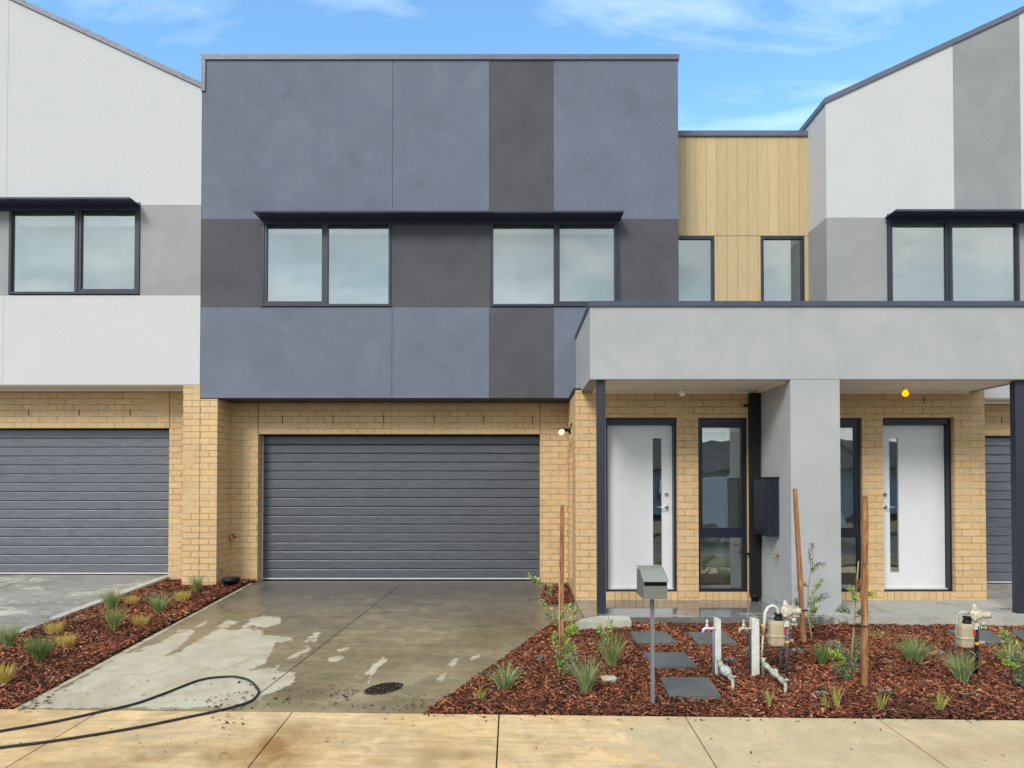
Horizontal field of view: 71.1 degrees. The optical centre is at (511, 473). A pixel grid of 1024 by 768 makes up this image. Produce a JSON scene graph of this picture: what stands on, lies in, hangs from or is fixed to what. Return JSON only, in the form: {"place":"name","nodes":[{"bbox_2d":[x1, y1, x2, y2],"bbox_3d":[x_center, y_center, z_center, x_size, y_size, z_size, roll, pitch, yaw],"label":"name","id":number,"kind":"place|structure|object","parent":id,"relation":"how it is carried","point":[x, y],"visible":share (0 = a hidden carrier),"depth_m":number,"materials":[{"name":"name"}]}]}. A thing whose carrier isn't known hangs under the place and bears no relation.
{"place":"outdoors","nodes":[
{"label":"outdoors","id":0,"kind":"place"},
{"bbox_2d":[0,709,99,767],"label":"footpath","id":1,"kind":"structure","parent":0,"point":[10,718],"depth_m":4.58,"materials":[{"name":"beige concrete"}]},
{"bbox_2d":[0,675,259,748],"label":"hose","id":2,"kind":"object","parent":1,"relation":"on","point":[117,730],"visible":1,"depth_m":4.73,"materials":[{"name":"rubber"}]},
{"bbox_2d":[0,575,167,634],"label":"neighbour driveway","id":3,"kind":"structure","parent":0,"point":[34,601],"depth_m":8.97,"materials":[{"name":"grey concrete"}]},
{"bbox_2d":[0,0,202,585],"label":"townhouse","id":4,"kind":"structure","parent":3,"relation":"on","point":[100,227],"depth_m":9.86,"materials":[{"name":"white paint"}]},
{"bbox_2d":[8,202,140,294],"bbox_3d":[-5.994,-3.084,9.919,1.907,1.381,0.223,0,-1,0],"label":"window","id":5,"kind":"structure","parent":4,"relation":"in","point":[51,252],"depth_m":10.02,"materials":[{"name":"clear glass"}]},
{"bbox_2d":[0,430,168,574],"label":"garage door","id":6,"kind":"structure","parent":4,"relation":"in","point":[73,502],"depth_m":10.40,"materials":[{"name":"grey metal"}]},
{"bbox_2d":[0,579,256,708],"bbox_3d":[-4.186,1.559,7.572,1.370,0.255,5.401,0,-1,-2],"label":"bark mulch","id":7,"kind":"object","parent":0,"point":[91,624],"visible":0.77,"depth_m":6.88,"materials":[{"name":"brown wood"}]},
{"bbox_2d":[0,660,23,683],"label":"golden grass","id":8,"kind":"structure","parent":7,"relation":"on","point":[6,677],"depth_m":5.46,"materials":[{"name":"yellow plant"}]},
{"bbox_2d":[0,618,31,649],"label":"grass tuft","id":9,"kind":"object","parent":7,"relation":"on","point":[8,638],"visible":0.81,"depth_m":6.48,"materials":[{"name":"green plant"}]},
{"bbox_2d":[5,632,70,660],"bbox_3d":[-4.041,1.462,6.101,0.560,0.279,0.576,1,-1,-37],"label":"grass tuft","id":10,"kind":"object","parent":7,"relation":"on","point":[40,652],"visible":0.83,"depth_m":6.07,"materials":[{"name":"green plant"}]},
{"bbox_2d":[41,621,67,635],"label":"golden grass","id":11,"kind":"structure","parent":7,"relation":"on","point":[56,629],"depth_m":6.99,"materials":[{"name":"yellow plant"}]},
{"bbox_2d":[47,631,77,647],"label":"golden grass","id":12,"kind":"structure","parent":7,"relation":"on","point":[71,640],"depth_m":6.52,"materials":[{"name":"yellow plant"}]},
{"bbox_2d":[85,604,128,630],"bbox_3d":[-3.994,1.440,7.153,0.436,0.284,0.426,0,-1,0],"label":"grass tuft","id":13,"kind":"object","parent":7,"relation":"on","point":[114,621],"visible":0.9,"depth_m":7.15,"materials":[{"name":"green plant"}]},
{"bbox_2d":[89,585,126,609],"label":"grass tuft","id":14,"kind":"object","parent":7,"relation":"on","point":[111,601],"visible":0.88,"depth_m":8.09,"materials":[{"name":"green plant"}]},
{"bbox_2d":[121,595,143,604],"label":"golden grass","id":15,"kind":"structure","parent":7,"relation":"on","point":[131,600],"depth_m":8.46,"materials":[{"name":"yellow plant"}]},
{"bbox_2d":[124,614,152,625],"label":"golden grass","id":16,"kind":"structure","parent":7,"relation":"on","point":[141,621],"depth_m":7.36,"materials":[{"name":"yellow plant"}]},
{"bbox_2d":[135,591,182,612],"bbox_3d":[-3.928,1.419,8.092,0.634,0.299,0.734,0,-1,0],"label":"grass tuft","id":17,"kind":"object","parent":7,"relation":"on","point":[157,606],"visible":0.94,"depth_m":8.03,"materials":[{"name":"green plant"}]},
{"bbox_2d":[170,589,193,601],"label":"golden grass","id":18,"kind":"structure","parent":7,"relation":"on","point":[180,596],"depth_m":8.65,"materials":[{"name":"yellow plant"}]},
{"bbox_2d":[186,574,204,592],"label":"grass tuft","id":19,"kind":"object","parent":7,"relation":"on","point":[196,586],"visible":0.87,"depth_m":9.18,"materials":[{"name":"green plant"}]},
{"bbox_2d":[221,576,239,585],"bbox_3d":[-3.829,1.493,9.760,0.240,0.168,0.240,0,-1,0],"label":"drain riser","id":20,"kind":"object","parent":7,"relation":"on","point":[230,580],"visible":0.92,"depth_m":9.68,"materials":[{"name":"black plastic"}]},
{"bbox_2d":[7,710,291,767],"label":"footpath","id":21,"kind":"structure","parent":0,"point":[202,741],"depth_m":4.37,"materials":[{"name":"beige concrete"}]},
{"bbox_2d":[15,581,582,713],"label":"driveway","id":22,"kind":"structure","parent":0,"point":[417,640],"depth_m":6.59,"materials":[{"name":"grey concrete"}]},
{"bbox_2d":[241,587,396,707],"bbox_3d":[-1.727,1.593,7.489,0.006,0.165,5.072,0,-1,4],"label":"driveway joint","id":23,"kind":"object","parent":22,"relation":"on","point":[317,648],"visible":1,"depth_m":6.55,"materials":[{"name":"grey concrete"}]},
{"bbox_2d":[363,682,402,694],"bbox_3d":[-0.978,1.630,5.452,0.227,0.026,0.342,-1,-1,37],"label":"drain cover","id":24,"kind":"object","parent":22,"relation":"on","point":[385,687],"visible":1,"depth_m":5.44,"materials":[{"name":"black metal"}]},
{"bbox_2d":[199,54,808,599],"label":"townhouse","id":25,"kind":"structure","parent":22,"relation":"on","point":[413,266],"depth_m":9.86,"materials":[{"name":"grey paint"}]},
{"bbox_2d":[229,532,236,540],"bbox_3d":[-3.966,0.894,10.190,0.060,0.116,0.115,0,-1,4],"label":"wall tap","id":26,"kind":"object","parent":25,"relation":"attached to","point":[233,535],"depth_m":10.18,"materials":[{"name":"gold metal"}]},
{"bbox_2d":[261,224,390,306],"bbox_3d":[-2.542,-2.906,9.916,1.889,1.361,0.223,0,-1,0],"label":"window","id":27,"kind":"structure","parent":25,"relation":"in","point":[303,265],"depth_m":10.02,"materials":[{"name":"clear glass"}]},
{"bbox_2d":[263,436,538,579],"bbox_3d":[-1.619,0.501,10.475,4.035,2.107,0.056,0,-1,0],"label":"garage door","id":28,"kind":"structure","parent":25,"relation":"in","point":[335,507],"depth_m":10.46,"materials":[{"name":"grey metal"}]},
{"bbox_2d":[491,224,619,306],"bbox_3d":[0.592,-2.906,9.916,1.879,1.361,0.223,0,-1,0],"label":"window","id":29,"kind":"structure","parent":25,"relation":"in","point":[533,265],"depth_m":10.02,"materials":[{"name":"clear glass"}]},
{"bbox_2d":[559,427,570,434],"bbox_3d":[0.719,-0.577,9.746,0.183,0.112,0.102,0,-1,-12],"label":"wall lamp","id":30,"kind":"object","parent":25,"relation":"attached to","point":[563,431],"visible":1,"depth_m":9.71,"materials":[{"name":"white plastic"}]},
{"bbox_2d":[607,425,672,587],"bbox_3d":[1.633,0.419,9.163,0.836,2.082,0.103,0,-1,0],"label":"front door","id":31,"kind":"structure","parent":25,"relation":"in","point":[629,447],"depth_m":9.18,"materials":[{"name":"white paint"}]},
{"bbox_2d":[679,236,714,300],"bbox_3d":[2.636,-2.830,10.497,0.661,1.263,0.157,0,-1,0],"label":"window","id":32,"kind":"structure","parent":25,"relation":"in","point":[696,253],"depth_m":10.57,"materials":[{"name":"clear glass"}]},
{"bbox_2d":[698,418,746,591],"bbox_3d":[2.655,0.398,9.124,0.620,2.192,0.140,0,-1,0],"label":"window","id":33,"kind":"structure","parent":25,"relation":"in","point":[740,423],"depth_m":9.06,"materials":[{"name":"black metal"}]},
{"bbox_2d":[760,236,804,300],"bbox_3d":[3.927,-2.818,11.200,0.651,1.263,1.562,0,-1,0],"label":"window","id":34,"kind":"structure","parent":25,"relation":"in","point":[782,264],"depth_m":10.57,"materials":[{"name":"clear glass"}]},
{"bbox_2d":[249,712,497,767],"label":"footpath","id":35,"kind":"structure","parent":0,"point":[370,740],"depth_m":4.41,"materials":[{"name":"beige concrete"}]},
{"bbox_2d":[496,717,499,767],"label":"footpath bed","id":36,"kind":"object","parent":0,"point":[497,742],"depth_m":4.48,"materials":[{"name":"concrete"}]},
{"bbox_2d":[25,0,1023,129],"label":"sky","id":37,"kind":"structure","parent":0,"point":[743,64],"materials":[{"name":"blue"}]},
{"bbox_2d":[497,715,715,767],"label":"footpath","id":38,"kind":"structure","parent":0,"point":[564,741],"depth_m":4.43,"materials":[{"name":"beige concrete"}]},
{"bbox_2d":[423,621,1023,720],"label":"bark mulch","id":39,"kind":"object","parent":0,"point":[989,699],"visible":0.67,"depth_m":5.72,"materials":[{"name":"brown wood"}]},
{"bbox_2d":[475,687,489,700],"bbox_3d":[-0.206,1.595,5.210,0.182,0.140,0.123,0,-1,-25],"label":"sprout","id":40,"kind":"object","parent":39,"relation":"on","point":[479,694],"visible":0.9,"depth_m":5.21,"materials":[{"name":"green plant"}]},
{"bbox_2d":[456,658,535,691],"bbox_3d":[-0.094,1.530,5.412,0.607,0.261,0.525,1,-1,-44],"label":"grass tuft","id":41,"kind":"object","parent":39,"relation":"on","point":[504,682],"visible":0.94,"depth_m":5.47,"materials":[{"name":"green plant"}]},
{"bbox_2d":[23,689,980,722],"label":"bark crumbs","id":42,"kind":"object","parent":39,"relation":"on","point":[434,710],"visible":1,"depth_m":4.92,"materials":[{"name":"brown wood"}]},
{"bbox_2d":[524,573,581,678],"bbox_3d":[0.331,1.228,5.789,0.468,0.848,0.299,0,-1,0],"label":"sapling","id":43,"kind":"object","parent":39,"relation":"on","point":[568,645],"visible":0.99,"depth_m":5.78,"materials":[{"name":"green plant"}]},
{"bbox_2d":[558,571,559,679],"bbox_3d":[0.381,1.236,5.781,0.014,0.891,0.013,0,-1,22],"label":"bamboo cane","id":44,"kind":"object","parent":39,"relation":"on","point":[559,626],"visible":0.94,"depth_m":5.78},
{"bbox_2d":[560,505,563,638],"bbox_3d":[0.493,0.997,7.119,0.056,1.369,0.056,0,-1,0],"label":"timber stake","id":45,"kind":"object","parent":39,"relation":"on","point":[562,564],"visible":0.74,"depth_m":7.11,"materials":[{"name":"brown wood"}]},
{"bbox_2d":[548,654,602,694],"bbox_3d":[0.513,1.498,5.453,0.596,0.341,0.495,1,-1,-38],"label":"grass tuft","id":46,"kind":"object","parent":39,"relation":"on","point":[586,685],"visible":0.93,"depth_m":5.42,"materials":[{"name":"green plant"}]},
{"bbox_2d":[575,616,630,629],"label":"slab ramp","id":47,"kind":"structure","parent":39,"relation":"on","point":[593,622],"depth_m":7.54,"materials":[{"name":"concrete"}]},
{"bbox_2d":[597,617,613,646],"bbox_3d":[0.875,1.477,6.684,0.118,0.329,0.282,0,-1,-18],"label":"sapling","id":48,"kind":"object","parent":39,"relation":"on","point":[601,630],"visible":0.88,"depth_m":6.66,"materials":[{"name":"green plant"}]},
{"bbox_2d":[584,630,630,666],"bbox_3d":[0.838,1.480,6.194,0.540,0.362,0.612,-1,-1,41],"label":"grass tuft","id":49,"kind":"object","parent":39,"relation":"on","point":[612,656],"visible":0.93,"depth_m":6.11,"materials":[{"name":"green plant"}]},
{"bbox_2d":[601,675,616,683],"bbox_3d":[0.775,1.650,5.731,0.128,0.051,0.128,0,-1,0],"label":"inspection cover","id":50,"kind":"object","parent":39,"relation":"on","point":[608,678],"visible":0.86,"depth_m":5.69,"materials":[{"name":"concrete"}]},
{"bbox_2d":[636,565,668,705],"bbox_3d":[1.010,1.222,5.170,0.178,1.088,0.314,0,-1,0],"label":"letterbox","id":51,"kind":"object","parent":39,"relation":"on","point":[652,580],"visible":0.83,"depth_m":5.14,"materials":[{"name":"grey metal"}]},
{"bbox_2d":[630,631,676,646],"bbox_3d":[1.384,1.638,7.070,0.394,0.081,0.448,0,-1,0],"label":"stepping paver","id":52,"kind":"object","parent":39,"relation":"on","point":[661,637],"visible":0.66,"depth_m":7.02,"materials":[{"name":"concrete"}]},
{"bbox_2d":[644,652,697,670],"bbox_3d":[1.379,1.650,6.265,0.379,0.081,0.438,0,-1,0],"label":"stepping paver","id":53,"kind":"object","parent":39,"relation":"on","point":[676,660],"visible":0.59,"depth_m":6.21,"materials":[{"name":"concrete"}]},
{"bbox_2d":[660,677,720,700],"bbox_3d":[1.365,1.662,5.508,0.416,0.081,0.456,0,-1,0],"label":"stepping paver","id":54,"kind":"object","parent":39,"relation":"on","point":[695,688],"visible":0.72,"depth_m":5.46,"materials":[{"name":"concrete"}]},
{"bbox_2d":[702,617,720,675],"bbox_3d":[1.642,1.450,5.922,0.167,0.522,0.056,0,-1,-5],"label":"garden tap","id":55,"kind":"object","parent":39,"relation":"on","point":[716,638],"visible":0.88,"depth_m":5.91,"materials":[{"name":"white plastic"}]},
{"bbox_2d":[688,632,736,646],"bbox_3d":[1.964,1.643,7.057,0.403,0.081,0.459,0,-1,0],"label":"stepping paver","id":56,"kind":"object","parent":39,"relation":"on","point":[699,638],"visible":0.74,"depth_m":7.00,"materials":[{"name":"concrete"}]},
{"bbox_2d":[716,656,735,690],"bbox_3d":[1.695,1.598,5.686,0.098,0.205,0.397,0,-1,0],"label":"water meter","id":57,"kind":"object","parent":39,"relation":"on","point":[724,670],"visible":0.99,"depth_m":5.66,"materials":[{"name":"white metal"}]},
{"bbox_2d":[724,656,736,661],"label":"silver groundcover","id":58,"kind":"object","parent":39,"relation":"on","point":[728,659],"visible":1,"depth_m":6.30,"materials":[{"name":"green plant"}]},
{"bbox_2d":[738,617,759,677],"bbox_3d":[1.939,1.448,5.896,0.176,0.531,0.069,0,-1,0],"label":"garden tap","id":59,"kind":"object","parent":39,"relation":"on","point":[754,659],"visible":0.88,"depth_m":5.87,"materials":[{"name":"white metal"}]},
{"bbox_2d":[762,686,773,706],"bbox_3d":[1.846,1.608,5.149,0.137,0.150,0.099,1,-1,-37],"label":"sprout","id":60,"kind":"object","parent":39,"relation":"on","point":[769,700],"visible":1,"depth_m":5.16,"materials":[{"name":"green plant"}]},
{"bbox_2d":[760,658,788,692],"bbox_3d":[2.061,1.602,5.638,0.067,0.207,0.441,0,-1,0],"label":"water meter","id":61,"kind":"object","parent":39,"relation":"on","point":[774,673],"visible":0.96,"depth_m":5.61,"materials":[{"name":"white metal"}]},
{"bbox_2d":[760,600,801,677],"bbox_3d":[2.214,1.363,5.908,0.323,0.641,0.122,0,-1,0],"label":"gas meter","id":62,"kind":"object","parent":39,"relation":"on","point":[778,628],"visible":0.99,"depth_m":5.88,"materials":[{"name":"beige plastic"}]},
{"bbox_2d":[793,488,806,642],"bbox_3d":[2.817,0.924,7.015,0.109,1.560,0.053,0,-1,0],"label":"timber stake","id":63,"kind":"object","parent":39,"relation":"on","point":[799,567],"visible":0.93,"depth_m":7.00,"materials":[{"name":"brown wood"}]},
{"bbox_2d":[772,542,828,637],"bbox_3d":[2.878,1.162,7.101,0.558,0.983,0.253,0,-1,0],"label":"sapling","id":64,"kind":"object","parent":39,"relation":"on","point":[814,606],"visible":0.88,"depth_m":7.11,"materials":[{"name":"green plant"}]},
{"bbox_2d":[800,642,841,665],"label":"grass tuft","id":65,"kind":"object","parent":39,"relation":"on","point":[821,654],"visible":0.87,"depth_m":6.22,"materials":[{"name":"green plant"}]},
{"bbox_2d":[815,690,831,696],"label":"silver groundcover","id":66,"kind":"object","parent":39,"relation":"on","point":[822,693],"visible":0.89,"depth_m":5.40,"materials":[{"name":"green plant"}]},
{"bbox_2d":[818,692,829,706],"bbox_3d":[2.286,1.629,5.144,0.140,0.118,0.123,1,-1,-44],"label":"sprout","id":67,"kind":"object","parent":39,"relation":"on","point":[825,702],"visible":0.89,"depth_m":5.14,"materials":[{"name":"green plant"}]},
{"bbox_2d":[828,683,845,708],"bbox_3d":[2.313,1.587,5.141,0.152,0.202,0.121,0,-1,23],"label":"sprout","id":68,"kind":"object","parent":39,"relation":"on","point":[836,703],"visible":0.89,"depth_m":5.12,"materials":[{"name":"green plant"}]},
{"bbox_2d":[826,578,876,681],"bbox_3d":[2.745,1.317,5.822,0.472,0.958,0.302,0,-1,0],"label":"sapling","id":69,"kind":"object","parent":39,"relation":"on","point":[843,657],"visible":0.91,"depth_m":5.81,"materials":[{"name":"green plant"}]},
{"bbox_2d":[850,561,858,673],"bbox_3d":[2.793,1.208,5.851,0.087,0.986,0.013,0,-1,0],"label":"bamboo cane","id":70,"kind":"object","parent":39,"relation":"on","point":[854,619],"visible":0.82,"depth_m":5.85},
{"bbox_2d":[861,496,868,687],"bbox_3d":[2.779,0.950,5.652,0.067,1.549,0.057,0,-1,0],"label":"timber stake","id":71,"kind":"object","parent":39,"relation":"on","point":[864,583],"visible":0.94,"depth_m":5.64,"materials":[{"name":"brown wood"}]},
{"bbox_2d":[847,625,868,626],"bbox_3d":[2.720,1.199,5.643,0.146,0.008,0.057,0,-1,0],"label":"plant tie","id":72,"kind":"object","parent":71,"relation":"attached to","point":[857,626],"visible":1,"depth_m":5.61,"materials":[{"name":"black plastic"}]},
{"bbox_2d":[869,628,888,639],"bbox_3d":[3.712,1.605,7.214,0.296,0.128,0.267,0,-1,0],"label":"sprout","id":73,"kind":"object","parent":39,"relation":"on","point":[878,634],"visible":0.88,"depth_m":7.21,"materials":[{"name":"green plant"}]},
{"bbox_2d":[874,692,890,710],"bbox_3d":[2.627,1.614,5.078,0.128,0.154,0.170,0,-1,25],"label":"sprout","id":74,"kind":"object","parent":39,"relation":"on","point":[880,704],"visible":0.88,"depth_m":5.08,"materials":[{"name":"green plant"}]},
{"bbox_2d":[875,689,893,693],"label":"silver groundcover","id":75,"kind":"object","parent":39,"relation":"on","point":[884,691],"visible":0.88,"depth_m":5.45,"materials":[{"name":"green plant"}]},
{"bbox_2d":[875,633,965,662],"bbox_3d":[3.556,1.542,6.391,0.864,0.276,0.730,0,-1,0],"label":"grass tuft","id":76,"kind":"object","parent":39,"relation":"on","point":[916,655],"visible":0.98,"depth_m":6.35,"materials":[{"name":"green plant"}]},
{"bbox_2d":[924,687,952,711],"bbox_3d":[3.041,1.615,5.092,0.193,0.160,0.186,-1,-1,28],"label":"sprout","id":77,"kind":"object","parent":39,"relation":"on","point":[940,706],"visible":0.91,"depth_m":5.09,"materials":[{"name":"green plant"}]},
{"bbox_2d":[930,649,946,654],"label":"silver groundcover","id":78,"kind":"object","parent":39,"relation":"on","point":[939,651],"visible":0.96,"depth_m":6.62,"materials":[{"name":"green plant"}]},
{"bbox_2d":[937,646,986,683],"bbox_3d":[3.609,1.532,5.717,0.470,0.314,0.531,0,-1,0],"label":"grass tuft","id":79,"kind":"object","parent":39,"relation":"on","point":[960,675],"visible":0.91,"depth_m":5.75,"materials":[{"name":"green plant"}]},
{"bbox_2d":[955,604,991,675],"bbox_3d":[3.845,1.391,5.974,0.260,0.610,0.122,0,-1,0],"label":"gas meter","id":80,"kind":"object","parent":39,"relation":"on","point":[966,631],"visible":0.98,"depth_m":5.94,"materials":[{"name":"beige plastic"}]},
{"bbox_2d":[946,630,1006,645],"bbox_3d":[4.737,1.664,7.212,0.475,0.082,0.529,0,-1,0],"label":"stepping paver","id":81,"kind":"object","parent":39,"relation":"on","point":[988,636],"visible":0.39,"depth_m":7.15,"materials":[{"name":"concrete"}]},
{"bbox_2d":[948,634,1023,663],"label":"grass tuft","id":82,"kind":"object","parent":39,"relation":"on","point":[1008,652],"visible":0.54,"depth_m":6.29,"materials":[{"name":"green plant"}]},
{"bbox_2d":[997,627,1023,687],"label":"sapling","id":83,"kind":"object","parent":39,"relation":"on","point":[1016,668],"visible":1,"depth_m":5.60,"materials":[{"name":"green plant"}]},
{"bbox_2d":[1011,630,1023,642],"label":"stepping paver","id":84,"kind":"object","parent":39,"relation":"on","point":[1019,634],"visible":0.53,"depth_m":7.29,"materials":[{"name":"concrete"}]},
{"bbox_2d":[576,600,1023,627],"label":"porch slab","id":85,"kind":"structure","parent":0,"point":[919,612],"depth_m":8.16,"materials":[{"name":"grey concrete"}]},
{"bbox_2d":[575,301,1023,614],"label":"entry porch","id":86,"kind":"object","parent":85,"relation":"on","point":[800,367],"visible":0.93,"depth_m":8.01,"materials":[{"name":"grey paint"}]},
{"bbox_2d":[679,385,685,396],"bbox_3d":[2.026,-0.978,8.518,0.090,0.127,0.090,0,-1,0],"label":"ceiling lamp","id":87,"kind":"object","parent":86,"relation":"attached to","point":[682,393],"visible":1,"depth_m":8.49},
{"bbox_2d":[743,393,760,600],"bbox_3d":[3.004,0.290,8.935,0.189,2.587,0.118,0,-1,0],"label":"downpipe","id":88,"kind":"object","parent":86,"relation":"attached to","point":[753,406],"visible":0.99,"depth_m":8.90,"materials":[{"name":"black plastic"}]},
{"bbox_2d":[752,477,779,535],"bbox_3d":[3.029,0.388,8.557,0.149,0.692,0.495,0,-1,0],"label":"meter box","id":89,"kind":"object","parent":86,"relation":"attached to","point":[766,506],"visible":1,"depth_m":8.34,"materials":[{"name":"black metal"}]},
{"bbox_2d":[754,479,766,534],"bbox_3d":[2.964,0.394,8.559,0.009,0.651,0.440,0,-1,0],"label":"door","id":90,"kind":"structure","parent":89,"relation":"in","point":[760,485],"depth_m":8.54,"materials":[{"name":"black metal"}]},
{"bbox_2d":[901,385,909,396],"bbox_3d":[4.675,-0.978,8.518,0.090,0.127,0.090,0,-1,0],"label":"ceiling lamp","id":91,"kind":"object","parent":86,"relation":"attached to","point":[905,392],"visible":1,"depth_m":8.49,"materials":[{"name":"yellow glass"}]},
{"bbox_2d":[686,717,945,767],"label":"footpath","id":92,"kind":"structure","parent":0,"point":[733,742],"depth_m":4.45,"materials":[{"name":"beige concrete"}]},
{"bbox_2d":[878,719,1023,767],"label":"footpath","id":93,"kind":"structure","parent":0,"point":[966,744],"depth_m":4.55,"materials":[{"name":"beige concrete"}]},
{"bbox_2d":[7,647,1002,754],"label":"leaf litter","id":94,"kind":"object","parent":93,"relation":"on","point":[216,706],"visible":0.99,"depth_m":5.05,"materials":[{"name":"brown plant"}]},
{"bbox_2d":[987,584,1011,599],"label":"neighbour driveway","id":95,"kind":"structure","parent":0,"point":[999,591],"depth_m":9.65,"materials":[{"name":"grey concrete"}]},
{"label":"ground","id":96,"kind":"structure","parent":0,"visible":0},
{"bbox_2d":[789,6,1023,599],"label":"townhouse","id":97,"kind":"structure","parent":96,"relation":"on","point":[916,178],"depth_m":9.84,"materials":[{"name":"white paint"}]},
{"bbox_2d":[840,418,860,591],"bbox_3d":[4.094,0.398,9.124,0.620,2.192,0.140,0,-1,0],"label":"window","id":98,"kind":"structure","parent":97,"relation":"in","point":[854,423],"depth_m":9.07,"materials":[{"name":"black metal"}]},
{"bbox_2d":[883,425,944,587],"bbox_3d":[5.116,0.419,9.163,0.836,2.082,0.103,0,-1,0],"label":"front door","id":99,"kind":"structure","parent":97,"relation":"in","point":[919,448],"depth_m":9.17,"materials":[{"name":"white paint"}]},
{"bbox_2d":[887,214,1019,300],"bbox_3d":[6.043,-2.906,9.916,1.922,1.418,0.223,0,-1,0],"label":"window","id":100,"kind":"structure","parent":97,"relation":"in","point":[926,261],"depth_m":10.02,"materials":[{"name":"clear glass"}]},
{"bbox_2d":[985,437,1011,583],"bbox_3d":[8.368,0.531,10.374,4.039,2.121,0.056,0,-1,0],"label":"garage door","id":101,"kind":"structure","parent":97,"relation":"in","point":[997,449],"depth_m":10.35,"materials":[{"name":"grey metal"}]},
{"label":"bed soil","id":102,"kind":"structure","parent":0,"visible":0},
{"bbox_2d":[540,582,575,604],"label":"bark mulch","id":103,"kind":"object","parent":102,"relation":"on","point":[553,596],"visible":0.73,"depth_m":9.16,"materials":[{"name":"brown wood"}]}
]}

